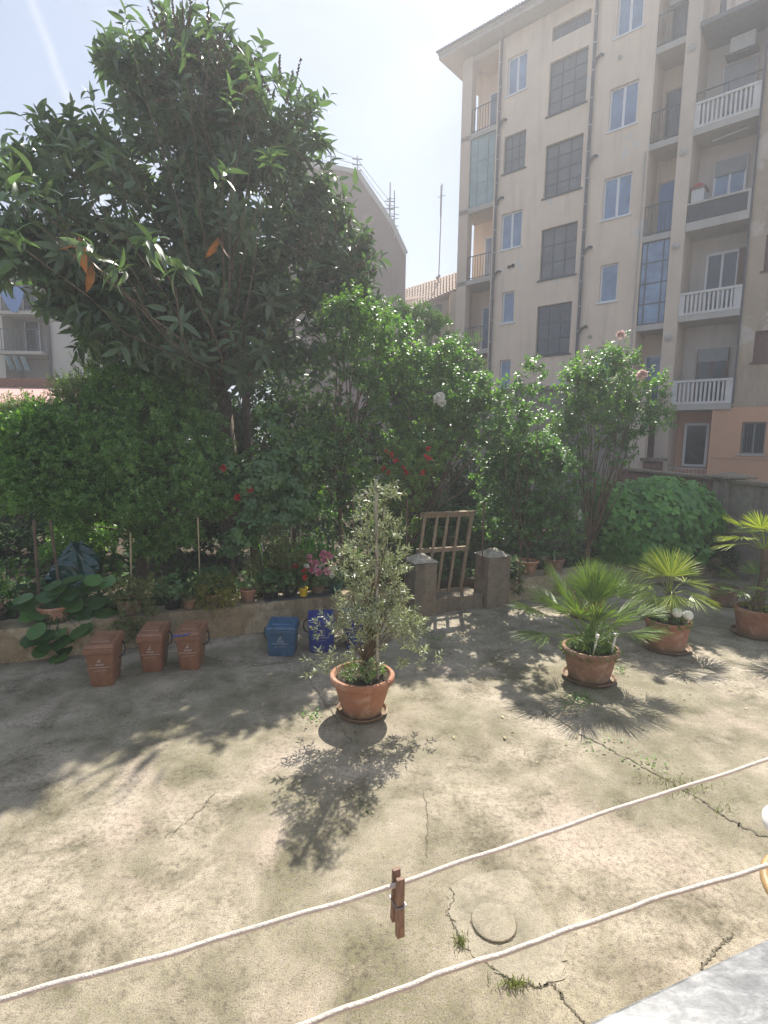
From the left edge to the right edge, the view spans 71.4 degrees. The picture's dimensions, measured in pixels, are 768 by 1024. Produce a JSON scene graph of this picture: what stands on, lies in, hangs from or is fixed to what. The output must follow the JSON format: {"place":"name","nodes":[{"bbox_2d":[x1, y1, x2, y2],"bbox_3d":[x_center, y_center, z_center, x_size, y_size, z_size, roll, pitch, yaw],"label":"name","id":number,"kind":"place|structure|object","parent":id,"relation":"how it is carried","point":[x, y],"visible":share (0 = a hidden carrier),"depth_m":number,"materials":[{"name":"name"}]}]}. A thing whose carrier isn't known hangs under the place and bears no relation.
{"place":"outdoors","nodes":[
{"label":"outdoors","id":0,"kind":"place"},
{"bbox_2d":[0,0,523,446],"label":"sky","id":1,"kind":"structure","parent":0,"point":[397,109],"materials":[{"name":"white"}]},
{"bbox_2d":[0,480,631,620],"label":"garden soil","id":2,"kind":"structure","parent":0,"point":[468,582],"depth_m":10.98,"materials":[{"name":"soil"}]},
{"bbox_2d":[0,378,109,525],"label":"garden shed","id":3,"kind":"structure","parent":2,"relation":"on","point":[37,386],"depth_m":17.23,"materials":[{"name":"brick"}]},
{"bbox_2d":[0,346,225,545],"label":"feathery bush","id":4,"kind":"object","parent":2,"relation":"on","point":[67,391],"visible":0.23,"depth_m":8.91,"materials":[{"name":"green plant"}]},
{"bbox_2d":[0,346,239,585],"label":"evergreen bush","id":5,"kind":"object","parent":2,"relation":"on","point":[131,501],"visible":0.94,"depth_m":7.99,"materials":[{"name":"green plant"}]},
{"bbox_2d":[0,404,248,558],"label":"laurel hedge","id":6,"kind":"object","parent":2,"relation":"on","point":[7,535],"visible":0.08,"depth_m":10.83,"materials":[{"name":"green plant"}]},
{"bbox_2d":[0,0,391,566],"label":"loquat tree","id":7,"kind":"object","parent":2,"relation":"on","point":[219,293],"visible":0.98,"depth_m":8.54,"materials":[{"name":"green plant"}]},
{"bbox_2d":[0,416,478,531],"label":"laurel hedge","id":8,"kind":"object","parent":2,"relation":"on","point":[312,522],"visible":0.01,"depth_m":14.64,"materials":[{"name":"green plant"}]},
{"bbox_2d":[201,400,334,594],"bbox_3d":[-1.915,-0.251,8.558,2.296,3.091,1.503,1,8,0],"label":"camellia bush","id":9,"kind":"object","parent":2,"relation":"on","point":[267,475],"visible":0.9,"depth_m":8.23,"materials":[{"name":"green plant"}]},
{"bbox_2d":[204,360,378,543],"bbox_3d":[-2.284,-1.465,12.268,4.393,4.518,2.104,1,8,0],"label":"laurel hedge","id":10,"kind":"object","parent":2,"relation":"on","point":[316,409],"visible":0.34,"depth_m":11.94,"materials":[{"name":"green plant"}]},
{"bbox_2d":[258,532,346,573],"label":"iris clump","id":11,"kind":"object","parent":2,"relation":"on","point":[310,546],"visible":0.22,"depth_m":9.81,"materials":[{"name":"green plant"}]},
{"bbox_2d":[0,497,626,618],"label":"ground ivy","id":12,"kind":"object","parent":2,"relation":"on","point":[110,565],"visible":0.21,"depth_m":10.35,"materials":[{"name":"green plant"}]},
{"bbox_2d":[32,520,40,604],"bbox_3d":[-4.650,0.708,7.163,0.041,1.198,0.039,1,8,0],"label":"garden stake","id":13,"kind":"object","parent":12,"relation":"on","point":[36,555],"visible":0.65,"depth_m":7.14,"materials":[{"name":"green wood"}]},
{"bbox_2d":[44,540,102,586],"bbox_3d":[-4.724,0.775,8.213,0.836,0.720,0.602,1,8,0],"label":"green tarpaulin","id":14,"kind":"object","parent":12,"relation":"on","point":[80,557],"visible":0.78,"depth_m":8.03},
{"bbox_2d":[284,279,414,585],"bbox_3d":[-0.557,-1.285,8.927,2.122,5.086,1.265,1,8,0],"label":"climbing rose","id":15,"kind":"object","parent":2,"relation":"on","point":[345,456],"visible":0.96,"depth_m":8.74,"materials":[{"name":"green plant"}]},
{"bbox_2d":[353,431,456,550],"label":"red flowered shrub","id":16,"kind":"object","parent":2,"relation":"on","point":[403,465],"visible":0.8,"depth_m":8.88,"materials":[{"name":"green plant"}]},
{"bbox_2d":[351,293,489,528],"bbox_3d":[0.769,-2.159,12.523,3.518,5.914,2.132,1,8,0],"label":"oleander","id":17,"kind":"object","parent":2,"relation":"on","point":[435,322],"visible":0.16,"depth_m":12.38,"materials":[{"name":"green plant"}]},
{"bbox_2d":[388,522,473,565],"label":"laurel hedge","id":18,"kind":"object","parent":2,"relation":"on","point":[428,538],"visible":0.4,"depth_m":11.06,"materials":[{"name":"green plant"}]},
{"bbox_2d":[354,367,515,547],"bbox_3d":[1.079,-1.123,11.617,3.571,4.104,2.010,1,8,0],"label":"laurel hedge","id":19,"kind":"object","parent":2,"relation":"on","point":[465,500],"visible":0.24,"depth_m":11.60,"materials":[{"name":"green plant"}]},
{"bbox_2d":[360,306,523,556],"bbox_3d":[1.006,-1.232,9.596,2.961,4.845,1.579,1,8,0],"label":"white rose bush","id":20,"kind":"object","parent":2,"relation":"on","point":[441,398],"visible":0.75,"depth_m":9.41,"materials":[{"name":"green plant"}]},
{"bbox_2d":[486,353,550,583],"bbox_3d":[2.243,-0.691,9.062,1.060,3.867,0.986,4,8,23],"label":"rose bush","id":21,"kind":"object","parent":2,"relation":"on","point":[522,425],"visible":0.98,"depth_m":8.79,"materials":[{"name":"green plant"}]},
{"bbox_2d":[537,330,679,564],"bbox_3d":[4.373,-1.202,10.629,2.888,4.608,1.715,1,8,0],"label":"rose tree","id":22,"kind":"object","parent":2,"relation":"on","point":[592,379],"visible":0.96,"depth_m":10.26,"materials":[{"name":"green plant"}]},
{"bbox_2d":[605,536,648,580],"bbox_3d":[4.823,0.913,10.623,0.873,0.934,0.769,-5,9,-36],"label":"dwarf conifer","id":23,"kind":"object","parent":2,"relation":"on","point":[623,550],"visible":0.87,"depth_m":10.51,"materials":[{"name":"plant"}]},
{"bbox_2d":[577,475,728,569],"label":"leafy hedge","id":24,"kind":"object","parent":2,"relation":"on","point":[665,514],"visible":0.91,"depth_m":10.79,"materials":[{"name":"green plant"}]},
{"bbox_2d":[0,460,767,1023],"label":"ground","id":25,"kind":"structure","parent":0,"point":[296,814],"depth_m":3.99,"materials":[{"name":"concrete"}]},
{"bbox_2d":[0,206,186,447],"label":"apartment building","id":26,"kind":"structure","parent":25,"relation":"on","point":[38,344],"depth_m":25.37,"materials":[{"name":"paint"}]},
{"bbox_2d":[0,287,24,312],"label":"blue sheet","id":27,"kind":"object","parent":26,"relation":"hanging from","point":[13,304],"visible":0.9,"depth_m":24.42,"materials":[{"name":"fabric"}]},
{"bbox_2d":[5,356,29,370],"bbox_3d":[-16.984,-6.885,24.784,1.107,0.664,0.334,1,8,0],"label":"hanging laundry","id":28,"kind":"object","parent":26,"relation":"hanging from","point":[17,363],"visible":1,"depth_m":24.77,"materials":[{"name":"white fabric"}]},
{"bbox_2d":[24,310,40,350],"bbox_3d":[-17.295,-8.809,26.317,0.750,2.150,0.060,1,7,0],"label":"balcony door","id":29,"kind":"structure","parent":26,"relation":"in","point":[27,325],"depth_m":26.32,"materials":[{"name":"grey glass"}]},
{"bbox_2d":[82,630,125,686],"bbox_3d":[-3.191,1.692,6.183,0.391,0.543,0.424,-1,8,-10],"label":"food waste bin","id":30,"kind":"object","parent":25,"relation":"on","point":[102,652],"visible":1,"depth_m":6.04,"materials":[{"name":"brown plastic"}]},
{"bbox_2d":[136,621,172,671],"bbox_3d":[-2.790,1.651,6.579,0.366,0.533,0.424,0,8,-8],"label":"food waste bin","id":31,"kind":"object","parent":25,"relation":"on","point":[152,639],"visible":1,"depth_m":6.43,"materials":[{"name":"brown plastic"}]},
{"bbox_2d":[172,620,209,669],"bbox_3d":[-2.360,1.651,6.621,0.392,0.533,0.433,0,8,-4],"label":"food waste bin","id":32,"kind":"object","parent":25,"relation":"on","point":[189,637],"visible":1,"depth_m":6.49,"materials":[{"name":"brown plastic"}]},
{"bbox_2d":[0,583,407,663],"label":"planter wall","id":33,"kind":"structure","parent":25,"relation":"on","point":[255,616],"depth_m":7.56,"materials":[{"name":"paint"}]},
{"bbox_2d":[0,559,15,610],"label":"potted plant","id":34,"kind":"object","parent":33,"relation":"on","point":[4,585],"visible":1,"depth_m":6.70,"materials":[{"name":"green plant"}]},
{"bbox_2d":[12,574,118,663],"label":"potted plant","id":35,"kind":"object","parent":33,"relation":"on","point":[52,608],"visible":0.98,"depth_m":6.85,"materials":[{"name":"green plant"}]},
{"bbox_2d":[105,572,168,645],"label":"potted plant","id":36,"kind":"object","parent":33,"relation":"on","point":[128,603],"visible":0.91,"depth_m":7.14,"materials":[{"name":"green plant"}]},
{"bbox_2d":[153,573,189,609],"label":"potted plant","id":37,"kind":"object","parent":33,"relation":"on","point":[174,591],"visible":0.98,"depth_m":7.39,"materials":[{"name":"green plant"}]},
{"bbox_2d":[178,588,200,609],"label":"potted plant","id":38,"kind":"object","parent":33,"relation":"on","point":[188,604],"visible":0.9,"depth_m":7.47,"materials":[{"name":"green plant"}]},
{"bbox_2d":[189,565,240,618],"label":"potted plant","id":39,"kind":"object","parent":33,"relation":"on","point":[216,594],"visible":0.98,"depth_m":7.58,"materials":[{"name":"green plant"}]},
{"bbox_2d":[238,581,257,602],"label":"potted plant","id":40,"kind":"object","parent":33,"relation":"on","point":[247,594],"visible":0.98,"depth_m":7.82,"materials":[{"name":"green plant"}]},
{"bbox_2d":[240,523,319,597],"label":"potted plant","id":41,"kind":"object","parent":33,"relation":"on","point":[277,553],"visible":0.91,"depth_m":7.95,"materials":[{"name":"green plant"}]},
{"bbox_2d":[263,590,336,602],"bbox_3d":[-1.275,1.284,8.175,1.100,0.022,0.240,-2,8,-23],"label":"tray","id":42,"kind":"object","parent":33,"relation":"on","point":[309,595],"visible":0.71,"depth_m":8.14,"materials":[{"name":"metal"}]},
{"bbox_2d":[255,567,284,599],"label":"potted plant","id":43,"kind":"object","parent":42,"relation":"on","point":[271,590],"visible":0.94,"depth_m":7.88,"materials":[{"name":"green plant"}]},
{"bbox_2d":[276,564,304,597],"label":"potted plant","id":44,"kind":"object","parent":42,"relation":"on","point":[291,581],"visible":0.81,"depth_m":8.02,"materials":[{"name":"green plant"}]},
{"bbox_2d":[302,550,337,592],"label":"potted plant","id":45,"kind":"object","parent":42,"relation":"on","point":[319,580],"visible":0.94,"depth_m":7.99,"materials":[{"name":"pink plant"}]},
{"bbox_2d":[328,569,346,591],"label":"potted plant","id":46,"kind":"object","parent":42,"relation":"on","point":[336,582],"visible":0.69,"depth_m":8.33,"materials":[{"name":"green plant"}]},
{"bbox_2d":[264,617,299,656],"bbox_3d":[-1.374,1.648,7.096,0.461,0.443,0.364,1,8,0],"label":"recycling bin","id":47,"kind":"object","parent":25,"relation":"on","point":[281,633],"visible":1,"depth_m":6.95,"materials":[{"name":"blue plastic"}]},
{"bbox_2d":[303,609,334,652],"bbox_3d":[-0.882,1.609,7.247,0.431,0.493,0.384,0,8,-8],"label":"recycling bin","id":48,"kind":"object","parent":25,"relation":"on","point":[325,639],"visible":0.75,"depth_m":7.10,"materials":[{"name":"blue plastic"}]},
{"bbox_2d":[273,158,407,479],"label":"gable building","id":49,"kind":"structure","parent":25,"relation":"on","point":[392,279],"depth_m":32.23,"materials":[{"name":"paint"}]},
{"bbox_2d":[342,607,366,649],"bbox_3d":[-0.350,1.597,7.398,0.426,0.493,0.404,-1,8,-14],"label":"recycling bin","id":50,"kind":"object","parent":25,"relation":"on","point":[349,636],"visible":0.21,"depth_m":7.22,"materials":[{"name":"blue plastic"}]},
{"bbox_2d":[299,476,442,723],"bbox_3d":[-0.079,0.873,5.310,1.470,2.481,0.892,1,8,0],"label":"potted olive","id":51,"kind":"object","parent":25,"relation":"on","point":[363,684],"visible":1,"depth_m":5.33,"materials":[{"name":"plant"}]},
{"bbox_2d":[2,605,753,837],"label":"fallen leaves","id":52,"kind":"object","parent":25,"relation":"on","point":[495,659],"visible":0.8,"depth_m":6.79,"materials":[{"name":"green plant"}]},
{"bbox_2d":[404,553,437,617],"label":"gate pier","id":53,"kind":"structure","parent":25,"relation":"on","point":[421,579],"depth_m":8.60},
{"bbox_2d":[416,510,476,592],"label":"pallet gate","id":54,"kind":"structure","parent":53,"relation":"attached to","point":[454,548],"depth_m":9.12,"materials":[{"name":"brown wood"}]},
{"bbox_2d":[405,272,456,423],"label":"annex building","id":55,"kind":"structure","parent":25,"relation":"on","point":[436,292],"depth_m":36.13,"materials":[{"name":"tile"}]},
{"bbox_2d":[436,586,482,612],"bbox_3d":[1.157,1.500,9.230,0.975,0.248,0.556,-2,8,-23],"label":"gate step","id":56,"kind":"object","parent":25,"relation":"on","point":[466,597],"visible":0.69,"depth_m":9.03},
{"bbox_2d":[165,657,767,1021],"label":"ground crack","id":57,"kind":"object","parent":25,"relation":"on","point":[702,963],"visible":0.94,"depth_m":3.86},
{"bbox_2d":[299,628,668,811],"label":"creeping weeds","id":58,"kind":"object","parent":25,"relation":"on","point":[576,697],"visible":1,"depth_m":5.78,"materials":[{"name":"green plant"}]},
{"bbox_2d":[446,869,567,987],"bbox_3d":[0.697,2.417,3.140,0.612,0.001,0.771,-1,8,-15],"label":"cement patch","id":59,"kind":"object","parent":25,"relation":"on","point":[512,892],"visible":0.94,"depth_m":3.14,"materials":[{"name":"concrete"}]},
{"bbox_2d":[470,903,516,943],"bbox_3d":[0.645,2.407,3.141,0.275,0.017,0.273,1,8,0],"label":"drain cover","id":60,"kind":"object","parent":59,"relation":"on","point":[494,923],"visible":1,"depth_m":3.12,"materials":[{"name":"concrete"}]},
{"bbox_2d":[425,380,651,492],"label":"boundary wall","id":61,"kind":"structure","parent":25,"relation":"on","point":[642,444],"depth_m":26.96,"materials":[{"name":"beige paint"}]},
{"bbox_2d":[507,553,671,687],"bbox_3d":[2.433,1.241,6.409,2.033,1.534,1.437,1,8,0],"label":"potted palm","id":62,"kind":"object","parent":25,"relation":"on","point":[592,656],"visible":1,"depth_m":6.31,"materials":[{"name":"plant"}]},
{"bbox_2d":[436,0,748,471],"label":"apartment building","id":63,"kind":"structure","parent":25,"relation":"on","point":[580,152],"depth_m":26.85,"materials":[{"name":"beige paint"}]},
{"bbox_2d":[481,307,488,348],"bbox_3d":[6.339,-11.169,32.762,0.792,2.706,0.079,7,10,41],"label":"balcony door","id":64,"kind":"structure","parent":63,"relation":"in","point":[485,310],"depth_m":32.82,"materials":[{"name":"grey glass"}]},
{"bbox_2d":[483,237,491,276],"bbox_3d":[6.395,-15.147,32.238,0.792,2.706,0.079,7,10,41],"label":"balcony door","id":65,"kind":"structure","parent":63,"relation":"in","point":[488,241],"depth_m":32.29,"materials":[{"name":"grey glass"}]},
{"bbox_2d":[500,360,510,388],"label":"window","id":66,"kind":"structure","parent":63,"relation":"in","point":[505,364],"depth_m":30.58,"materials":[{"name":"blue glass"}]},
{"bbox_2d":[499,291,514,324],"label":"window","id":67,"kind":"structure","parent":63,"relation":"in","point":[508,298],"depth_m":30.11,"materials":[{"name":"blue glass"}]},
{"bbox_2d":[498,210,521,252],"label":"window","id":68,"kind":"structure","parent":63,"relation":"in","point":[512,222],"depth_m":29.57,"materials":[{"name":"blue glass"}]},
{"bbox_2d":[501,131,525,176],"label":"window","id":69,"kind":"structure","parent":63,"relation":"in","point":[515,145],"depth_m":29.05,"materials":[{"name":"glass"}]},
{"bbox_2d":[504,51,527,98],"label":"window","id":70,"kind":"structure","parent":63,"relation":"in","point":[517,65],"depth_m":28.56,"materials":[{"name":"blue glass"}]},
{"bbox_2d":[533,302,571,357],"bbox_3d":[9.016,-9.657,28.443,2.099,2.680,0.277,7,10,41],"label":"window","id":71,"kind":"structure","parent":63,"relation":"in","point":[554,321],"depth_m":28.50,"materials":[{"name":"metal"}]},
{"bbox_2d":[537,222,577,282],"bbox_3d":[9.105,-13.533,27.902,2.138,2.640,0.277,7,10,41],"label":"window","id":72,"kind":"structure","parent":63,"relation":"in","point":[558,256],"depth_m":27.96,"materials":[{"name":"glass"}]},
{"bbox_2d":[541,134,583,200],"bbox_3d":[9.182,-17.600,27.349,2.165,2.640,0.277,7,10,41],"label":"window","id":73,"kind":"structure","parent":63,"relation":"in","point":[564,159],"depth_m":27.40,"materials":[{"name":"glass"}]},
{"bbox_2d":[545,47,588,118],"bbox_3d":[9.236,-21.506,26.835,2.165,2.600,0.277,7,10,41],"label":"window","id":74,"kind":"structure","parent":63,"relation":"in","point":[568,79],"depth_m":26.88,"materials":[{"name":"glass"}]},
{"bbox_2d":[553,10,591,40],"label":"window","id":75,"kind":"structure","parent":63,"relation":"in","point":[584,19],"depth_m":26.52,"materials":[{"name":"metal"}]},
{"bbox_2d":[596,263,618,304],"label":"window","id":76,"kind":"structure","parent":63,"relation":"in","point":[609,273],"depth_m":26.47,"materials":[{"name":"blue glass"}]},
{"bbox_2d":[599,173,631,222],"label":"window","id":77,"kind":"structure","parent":63,"relation":"in","point":[617,190],"depth_m":25.85,"materials":[{"name":"white glass"}]},
{"bbox_2d":[605,80,638,134],"bbox_3d":[11.319,-19.120,25.267,1.492,1.954,0.277,7,10,41],"label":"window","id":78,"kind":"structure","parent":63,"relation":"in","point":[624,100],"depth_m":25.32,"materials":[{"name":"white glass"}]},
{"bbox_2d":[613,0,644,40],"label":"window","id":79,"kind":"structure","parent":63,"relation":"in","point":[630,13],"depth_m":24.82,"materials":[{"name":"blue glass"}]},
{"bbox_2d":[644,355,660,409],"bbox_3d":[13.381,-6.426,26.711,0.792,2.706,0.079,7,10,41],"label":"balcony door","id":80,"kind":"structure","parent":63,"relation":"in","point":[655,359],"depth_m":26.61,"materials":[{"name":"grey glass"}]},
{"bbox_2d":[654,179,674,234],"bbox_3d":[13.493,-14.408,25.660,0.792,2.706,0.079,7,10,41],"label":"balcony door","id":81,"kind":"structure","parent":63,"relation":"in","point":[665,190],"depth_m":25.63,"materials":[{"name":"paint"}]},
{"bbox_2d":[662,86,681,139],"bbox_3d":[13.549,-18.399,25.135,0.792,2.706,0.079,7,10,41],"label":"balcony door","id":82,"kind":"structure","parent":63,"relation":"in","point":[672,97],"depth_m":25.09,"materials":[{"name":"paint"}]},
{"bbox_2d":[669,3,688,40],"bbox_3d":[13.604,-22.391,24.609,0.792,2.706,0.079,7,10,41],"label":"balcony door","id":83,"kind":"structure","parent":63,"relation":"in","point":[684,9],"depth_m":24.60,"materials":[{"name":"paint"}]},
{"bbox_2d":[449,769,739,996],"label":"grass tufts","id":84,"kind":"object","parent":25,"relation":"on","point":[509,982],"visible":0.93,"depth_m":3.01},
{"bbox_2d":[509,555,729,600],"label":"planter wall","id":85,"kind":"structure","parent":25,"relation":"on","point":[537,579],"depth_m":10.11,"materials":[{"name":"concrete"}]},
{"bbox_2d":[509,554,526,595],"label":"potted plant","id":86,"kind":"object","parent":85,"relation":"on","point":[513,573],"visible":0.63,"depth_m":9.54,"materials":[{"name":"green plant"}]},
{"bbox_2d":[469,427,588,575],"bbox_3d":[2.520,-0.148,9.462,2.010,2.694,1.585,1,8,0],"label":"potted rose","id":87,"kind":"object","parent":85,"relation":"on","point":[563,461],"visible":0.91,"depth_m":9.15,"materials":[{"name":"plant"}]},
{"bbox_2d":[531,550,580,571],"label":"potted plant","id":88,"kind":"object","parent":85,"relation":"on","point":[557,561],"visible":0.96,"depth_m":10.07,"materials":[{"name":"green plant"}]},
{"bbox_2d":[640,458,666,470],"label":"brick pillar","id":89,"kind":"structure","parent":25,"relation":"on","point":[652,463],"depth_m":24.30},
{"bbox_2d":[625,544,720,655],"bbox_3d":[3.949,1.174,7.408,1.459,1.448,1.228,1,8,0],"label":"potted palm","id":90,"kind":"object","parent":25,"relation":"on","point":[676,643],"visible":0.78,"depth_m":7.30,"materials":[{"name":"plant"}]},
{"bbox_2d":[615,467,767,587],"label":"boundary wall","id":91,"kind":"structure","parent":25,"relation":"on","point":[738,495],"depth_m":11.53,"materials":[{"name":"weathered concrete"}]},
{"bbox_2d":[683,527,739,573],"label":"ivy clump","id":92,"kind":"object","parent":91,"relation":"attached to","point":[730,551],"visible":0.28,"depth_m":11.41,"materials":[{"name":"green plant"}]},
{"bbox_2d":[670,0,767,481],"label":"apartment building","id":93,"kind":"structure","parent":25,"relation":"on","point":[722,405],"depth_m":23.36,"materials":[{"name":"paint"}]},
{"bbox_2d":[681,423,709,466],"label":"window","id":94,"kind":"structure","parent":93,"relation":"in","point":[696,435],"depth_m":25.62,"materials":[{"name":"grey glass"}]},
{"bbox_2d":[690,183,708,202],"bbox_3d":[14.093,-13.737,23.964,0.607,1.835,0.766,7,10,41],"label":"storage cabinet","id":95,"kind":"object","parent":93,"relation":"on","point":[699,191],"visible":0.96,"depth_m":23.66,"materials":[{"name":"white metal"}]},
{"bbox_2d":[693,347,729,401],"bbox_3d":[15.266,-6.334,24.948,1.294,2.508,0.119,7,10,41],"label":"balcony window","id":96,"kind":"structure","parent":93,"relation":"in","point":[713,363],"depth_m":24.88,"materials":[{"name":"grey glass"}]},
{"bbox_2d":[702,247,745,310],"bbox_3d":[15.437,-10.387,24.296,1.571,2.798,0.145,7,10,41],"label":"balcony window","id":97,"kind":"structure","parent":93,"relation":"in","point":[726,268],"depth_m":24.27,"materials":[{"name":"white glass"}]},
{"bbox_2d":[712,153,748,196],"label":"balcony window","id":98,"kind":"structure","parent":93,"relation":"in","point":[730,175],"depth_m":23.76,"materials":[{"name":"grey glass"}]},
{"bbox_2d":[719,55,758,117],"bbox_3d":[15.460,-18.199,23.361,1.267,2.693,0.119,7,10,41],"label":"balcony window","id":99,"kind":"structure","parent":93,"relation":"in","point":[750,65],"depth_m":23.22,"materials":[{"name":"grey glass"}]},
{"bbox_2d":[736,422,766,455],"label":"window","id":100,"kind":"structure","parent":93,"relation":"in","point":[753,433],"depth_m":23.11,"materials":[{"name":"glass"}]},
{"bbox_2d":[749,331,767,364],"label":"window","id":101,"kind":"structure","parent":93,"relation":"in","point":[760,356],"depth_m":22.66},
{"bbox_2d":[706,581,741,607],"bbox_3d":[6.086,1.438,9.559,0.560,0.423,0.561,1,8,0],"label":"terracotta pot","id":102,"kind":"object","parent":25,"relation":"on","point":[728,598],"visible":0.76,"depth_m":9.42,"materials":[{"name":"ceramic"}]},
{"bbox_2d":[707,511,767,640],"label":"potted palm","id":103,"kind":"object","parent":25,"relation":"on","point":[751,618],"visible":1,"depth_m":7.90,"materials":[{"name":"plant"}]},
{"bbox_2d":[474,548,510,608],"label":"gate pier","id":104,"kind":"structure","parent":0,"point":[492,585],"depth_m":9.13,"materials":[{"name":"concrete"}]},
{"bbox_3d":[0.476,1.619,0.527,7.885,2.265,3.272,1,7,0],"label":"house wall","id":105,"kind":"object","parent":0,"visible":0},
{"bbox_2d":[0,757,767,1003],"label":"clothesline","id":106,"kind":"object","parent":105,"relation":"attached to","point":[136,962],"visible":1,"depth_m":0.61,"materials":[{"name":"plastic"}]},
{"bbox_2d":[389,866,406,938],"bbox_3d":[0.017,0.473,0.649,0.015,0.078,0.024,-2,8,-22],"label":"clothes peg","id":107,"kind":"object","parent":106,"relation":"attached to","point":[398,906],"visible":1,"depth_m":0.64,"materials":[{"name":"brown wood"}]},
{"bbox_2d":[297,862,767,1023],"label":"clothesline","id":108,"kind":"object","parent":105,"relation":"attached to","point":[322,1017],"visible":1,"depth_m":0.60,"materials":[{"name":"plastic"}]},
{"bbox_2d":[591,940,767,1023],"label":"window sill","id":109,"kind":"structure","parent":105,"relation":"on","point":[733,989],"depth_m":0.49,"materials":[{"name":"grey stone"}]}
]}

